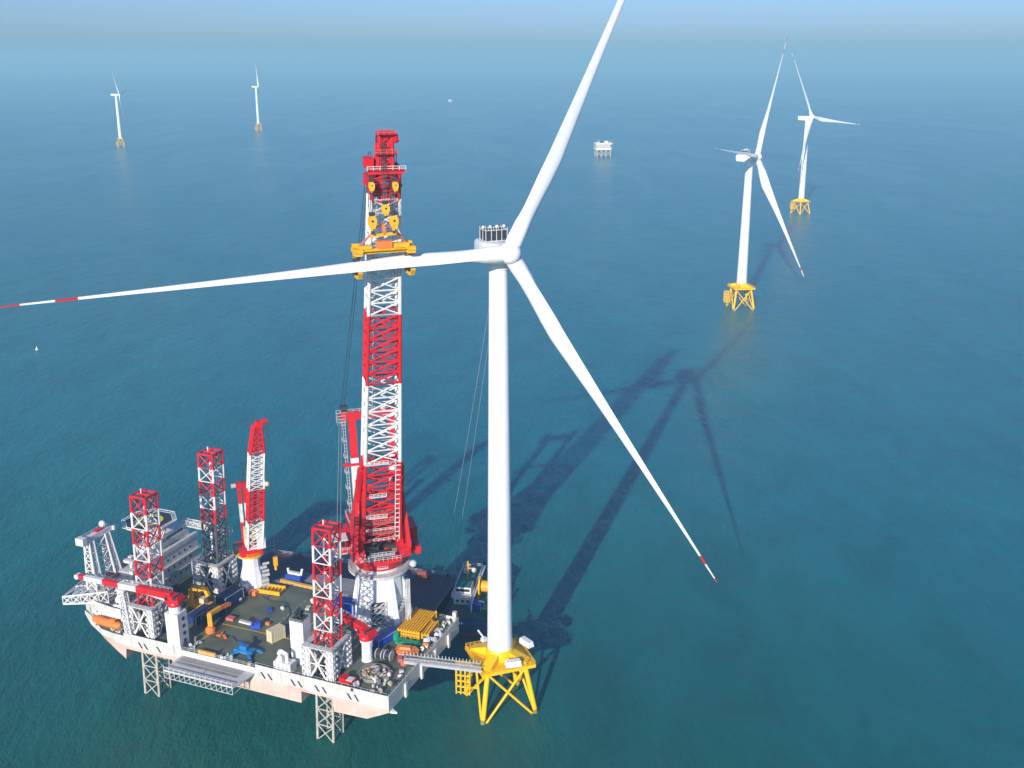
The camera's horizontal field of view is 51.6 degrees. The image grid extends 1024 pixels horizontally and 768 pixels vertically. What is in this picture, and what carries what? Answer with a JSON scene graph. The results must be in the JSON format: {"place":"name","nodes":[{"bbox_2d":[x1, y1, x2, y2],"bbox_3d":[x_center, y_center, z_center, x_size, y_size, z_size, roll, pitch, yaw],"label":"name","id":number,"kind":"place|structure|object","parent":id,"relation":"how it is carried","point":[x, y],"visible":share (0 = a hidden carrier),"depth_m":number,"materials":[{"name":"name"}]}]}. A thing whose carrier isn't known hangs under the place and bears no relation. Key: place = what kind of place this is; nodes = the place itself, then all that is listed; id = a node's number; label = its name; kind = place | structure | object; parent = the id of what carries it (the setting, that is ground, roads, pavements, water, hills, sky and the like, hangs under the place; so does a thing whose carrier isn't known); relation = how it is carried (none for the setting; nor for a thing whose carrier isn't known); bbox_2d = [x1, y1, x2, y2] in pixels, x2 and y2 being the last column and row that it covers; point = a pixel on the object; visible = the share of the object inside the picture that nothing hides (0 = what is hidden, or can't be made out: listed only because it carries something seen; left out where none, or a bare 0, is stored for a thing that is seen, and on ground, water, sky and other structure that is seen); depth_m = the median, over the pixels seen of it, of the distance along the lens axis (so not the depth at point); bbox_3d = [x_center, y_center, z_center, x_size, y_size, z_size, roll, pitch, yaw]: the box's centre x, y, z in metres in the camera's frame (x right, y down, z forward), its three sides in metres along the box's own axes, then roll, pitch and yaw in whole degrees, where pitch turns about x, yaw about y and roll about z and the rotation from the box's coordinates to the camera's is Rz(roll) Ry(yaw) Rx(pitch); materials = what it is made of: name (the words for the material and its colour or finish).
{"place":"outdoors","nodes":[
{"label":"outdoors","id":0,"kind":"place"},
{"bbox_2d":[0,63,1023,767],"bbox_3d":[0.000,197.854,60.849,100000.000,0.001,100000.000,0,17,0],"label":"sea","id":1,"kind":"structure","parent":0,"point":[828,445],"depth_m":694.60,"materials":[{"name":"liquid"}]},
{"bbox_2d":[111,71,125,146],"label":"wind turbine","id":2,"kind":"object","parent":1,"relation":"in","point":[118,118],"visible":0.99,"depth_m":2555.46,"materials":[{"name":"white metal"}]},
{"bbox_2d":[252,64,261,130],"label":"wind turbine","id":3,"kind":"object","parent":1,"relation":"in","point":[257,109],"visible":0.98,"depth_m":3122.65,"materials":[{"name":"white metal"}]},
{"bbox_2d":[62,447,458,742],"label":"jackup vessel","id":4,"kind":"object","parent":1,"relation":"on","point":[321,646],"visible":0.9,"depth_m":349.57,"materials":[{"name":"metal"}]},
{"bbox_2d":[92,611,123,631],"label":"lifeboat","id":5,"kind":"object","parent":4,"relation":"hanging from","point":[113,623],"visible":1,"depth_m":352.48,"materials":[{"name":"orange plastic"}]},
{"bbox_2d":[74,573,189,647],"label":"stowed crane","id":6,"kind":"object","parent":4,"relation":"on","point":[176,621],"visible":1,"depth_m":343.90,"materials":[{"name":"white paint"}]},
{"bbox_2d":[187,584,212,607],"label":"yellow sling frame","id":7,"kind":"object","parent":4,"relation":"on","point":[196,603],"visible":0.96,"depth_m":370.19,"materials":[{"name":"yellow metal"}]},
{"bbox_2d":[187,603,213,625],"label":"container","id":8,"kind":"object","parent":4,"relation":"on","point":[194,617],"visible":0.81,"depth_m":360.35,"materials":[{"name":"blue metal"}]},
{"bbox_2d":[201,604,226,623],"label":"container","id":9,"kind":"object","parent":4,"relation":"on","point":[219,614],"visible":0.72,"depth_m":361.79,"materials":[{"name":"blue metal"}]},
{"bbox_2d":[205,602,235,633],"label":"articulated arm","id":10,"kind":"object","parent":4,"relation":"on","point":[210,628],"visible":1,"depth_m":357.32},
{"bbox_2d":[215,585,243,608],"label":"container","id":11,"kind":"object","parent":4,"relation":"on","point":[233,594],"visible":0.95,"depth_m":371.13,"materials":[{"name":"blue metal"}]},
{"bbox_2d":[229,640,263,660],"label":"hose machine","id":12,"kind":"object","parent":4,"relation":"on","point":[245,649],"visible":1,"depth_m":340.51,"materials":[{"name":"blue metal"}]},
{"bbox_2d":[239,619,260,628],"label":"welding unit","id":13,"kind":"object","parent":4,"relation":"on","point":[255,625],"visible":1,"depth_m":356.16,"materials":[{"name":"white paint"}]},
{"bbox_2d":[241,584,258,595],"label":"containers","id":14,"kind":"object","parent":4,"relation":"on","point":[246,588],"visible":0.83,"depth_m":379.23,"materials":[{"name":"multicoloured metal"}]},
{"bbox_2d":[231,418,277,589],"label":"pedestal crane","id":15,"kind":"object","parent":4,"relation":"on","point":[248,550],"visible":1,"depth_m":375.69,"materials":[{"name":"red metal"}]},
{"bbox_2d":[257,583,285,595],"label":"yellow skid frame","id":16,"kind":"object","parent":4,"relation":"on","point":[275,589],"visible":1,"depth_m":380.59,"materials":[{"name":"metal"}]},
{"bbox_2d":[266,623,285,643],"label":"container","id":17,"kind":"object","parent":4,"relation":"on","point":[275,633],"visible":1,"depth_m":348.15,"materials":[{"name":"beige metal"}]},
{"bbox_2d":[273,649,296,672],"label":"deck ventilator","id":18,"kind":"object","parent":4,"relation":"on","point":[282,660],"visible":1,"depth_m":330.77,"materials":[{"name":"white paint"}]},
{"bbox_2d":[285,567,305,582],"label":"blue cradle","id":19,"kind":"object","parent":4,"relation":"on","point":[295,576],"visible":1,"depth_m":389.57,"materials":[{"name":"white paint"}]},
{"bbox_2d":[280,578,320,590],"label":"yellow spreader beam","id":20,"kind":"structure","parent":4,"relation":"on","point":[295,583],"depth_m":386.18,"materials":[{"name":"yellow metal"}]},
{"bbox_2d":[310,598,377,662],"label":"stowed crane","id":21,"kind":"object","parent":4,"relation":"on","point":[366,633],"visible":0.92,"depth_m":336.06,"materials":[{"name":"red metal"}]},
{"bbox_2d":[333,596,354,616],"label":"equipment box","id":22,"kind":"object","parent":4,"relation":"on","point":[348,604],"visible":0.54,"depth_m":363.72,"materials":[{"name":"blue metal"}]},
{"bbox_2d":[339,673,356,685],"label":"tool chest","id":23,"kind":"object","parent":4,"relation":"on","point":[345,678],"visible":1,"depth_m":324.62,"materials":[{"name":"red metal"}]},
{"bbox_2d":[359,663,389,682],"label":"coiled rigging","id":24,"kind":"object","parent":4,"relation":"on","point":[367,672],"visible":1,"depth_m":329.41,"materials":[{"name":"metal"}]},
{"bbox_2d":[332,130,420,628],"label":"crane","id":25,"kind":"object","parent":4,"relation":"on","point":[381,545],"visible":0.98,"depth_m":335.82,"materials":[{"name":"metal"}]},
{"bbox_2d":[351,222,415,278],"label":"blade clamp","id":26,"kind":"object","parent":25,"relation":"hanging from","point":[407,247],"visible":0.98,"depth_m":288.31,"materials":[{"name":"metal"}]},
{"bbox_2d":[375,648,384,659],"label":"cable reel","id":27,"kind":"object","parent":4,"relation":"on","point":[379,652],"visible":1,"depth_m":337.53,"materials":[{"name":"grey paint"}]},
{"bbox_2d":[375,625,388,633],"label":"container","id":28,"kind":"object","parent":4,"relation":"on","point":[380,629],"visible":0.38,"depth_m":351.65,"materials":[{"name":"grey metal"}]},
{"bbox_2d":[372,627,397,647],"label":"container","id":29,"kind":"object","parent":4,"relation":"on","point":[383,638],"visible":0.91,"depth_m":346.43,"materials":[{"name":"blue metal"}]},
{"bbox_2d":[383,649,393,660],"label":"cable reel","id":30,"kind":"object","parent":4,"relation":"on","point":[388,655],"visible":1,"depth_m":336.76,"materials":[{"name":"grey paint"}]},
{"bbox_2d":[393,631,399,640],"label":"water tank","id":31,"kind":"object","parent":4,"relation":"on","point":[396,635],"visible":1,"depth_m":349.17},
{"bbox_2d":[395,644,419,655],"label":"rescue boat","id":32,"kind":"object","parent":4,"relation":"on","point":[406,649],"visible":0.93,"depth_m":340.21,"materials":[{"name":"orange plastic"}]},
{"bbox_2d":[395,637,421,648],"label":"tarpaulin pile","id":33,"kind":"object","parent":4,"relation":"on","point":[406,641],"visible":0.82,"depth_m":346.09,"materials":[{"name":"green fabric"}]},
{"bbox_2d":[397,607,436,640],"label":"pipe rack","id":34,"kind":"object","parent":4,"relation":"on","point":[415,626],"visible":0.98,"depth_m":353.82,"materials":[{"name":"yellow metal"}]},
{"bbox_2d":[422,642,429,648],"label":"pink bollard stack","id":35,"kind":"object","parent":4,"relation":"on","point":[426,644],"visible":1,"depth_m":344.58,"materials":[{"name":"metal"}]},
{"bbox_2d":[423,637,431,642],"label":"float","id":36,"kind":"object","parent":4,"relation":"on","point":[426,640],"visible":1,"depth_m":346.73,"materials":[{"name":"white plastic"}]},
{"bbox_2d":[421,619,438,639],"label":"pipe rack","id":37,"kind":"object","parent":4,"relation":"on","point":[431,626],"visible":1,"depth_m":353.31,"materials":[{"name":"yellow metal"}]},
{"bbox_2d":[397,651,481,672],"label":"gangway","id":38,"kind":"object","parent":4,"relation":"attached to","point":[406,661],"visible":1,"depth_m":337.68,"materials":[{"name":"grey paint"}]},
{"bbox_2d":[0,0,716,724],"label":"wind turbine","id":39,"kind":"object","parent":1,"relation":"in","point":[496,250],"visible":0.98,"depth_m":317.98,"materials":[{"name":"metal"}]},
{"bbox_2d":[439,309,488,588],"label":"tag line","id":40,"kind":"object","parent":39,"relation":"attached to","point":[466,444],"visible":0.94,"depth_m":366.18,"materials":[{"name":"grey"}]},
{"bbox_2d":[451,341,488,581],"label":"tag line","id":41,"kind":"object","parent":39,"relation":"hanging from","point":[472,453],"visible":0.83,"depth_m":372.41,"materials":[{"name":"grey"}]},
{"bbox_2d":[477,630,486,642],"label":"davit crane","id":42,"kind":"object","parent":39,"relation":"on","point":[483,639],"visible":0.8,"depth_m":356.38,"materials":[{"name":"white metal"}]},
{"bbox_2d":[504,658,521,668],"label":"equipment pod","id":43,"kind":"object","parent":39,"relation":"on","point":[513,663],"visible":1,"depth_m":342.24,"materials":[{"name":"grey paint"}]},
{"bbox_2d":[518,636,533,648],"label":"equipment pod","id":44,"kind":"object","parent":39,"relation":"on","point":[526,642],"visible":1,"depth_m":354.48,"materials":[{"name":"grey paint"}]},
{"bbox_2d":[260,549,457,615],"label":"transport barge","id":45,"kind":"object","parent":1,"relation":"on","point":[429,594],"visible":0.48,"depth_m":432.61,"materials":[{"name":"blue metal"}]},
{"bbox_2d":[416,569,429,579],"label":"red winch","id":46,"kind":"object","parent":45,"relation":"on","point":[423,574],"visible":1,"depth_m":431.09,"materials":[{"name":"metal"}]},
{"bbox_2d":[445,561,487,636],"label":"supply vessel","id":47,"kind":"object","parent":1,"relation":"on","point":[464,593],"visible":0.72,"depth_m":406.12,"materials":[{"name":"white paint"}]},
{"bbox_2d":[468,599,483,609],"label":"container","id":48,"kind":"object","parent":47,"relation":"on","point":[478,604],"visible":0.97,"depth_m":403.01,"materials":[{"name":"blue metal"}]},
{"bbox_2d":[477,575,487,598],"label":"hose reel","id":49,"kind":"object","parent":47,"relation":"on","point":[482,585],"visible":0.51,"depth_m":410.56,"materials":[{"name":"yellow metal"}]},
{"bbox_2d":[480,605,486,612],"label":"container","id":50,"kind":"object","parent":47,"relation":"on","point":[483,608],"visible":0.45,"depth_m":400.67,"materials":[{"name":"blue metal"}]},
{"bbox_2d":[593,141,611,156],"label":"offshore substation","id":51,"kind":"object","parent":1,"relation":"in","point":[602,145],"visible":0.91,"depth_m":2311.96,"materials":[{"name":"grey paint"}]},
{"bbox_2d":[715,40,803,310],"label":"wind turbine","id":52,"kind":"object","parent":1,"relation":"in","point":[747,157],"visible":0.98,"depth_m":894.22,"materials":[{"name":"metal"}]},
{"bbox_2d":[790,50,859,213],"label":"wind turbine","id":53,"kind":"object","parent":1,"relation":"in","point":[801,199],"visible":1,"depth_m":1456.73,"materials":[{"name":"white metal"}]},
{"bbox_2d":[0,0,1023,62],"label":"sky","id":54,"kind":"structure","parent":0,"point":[31,31],"materials":[{"name":"blue"}]}
]}

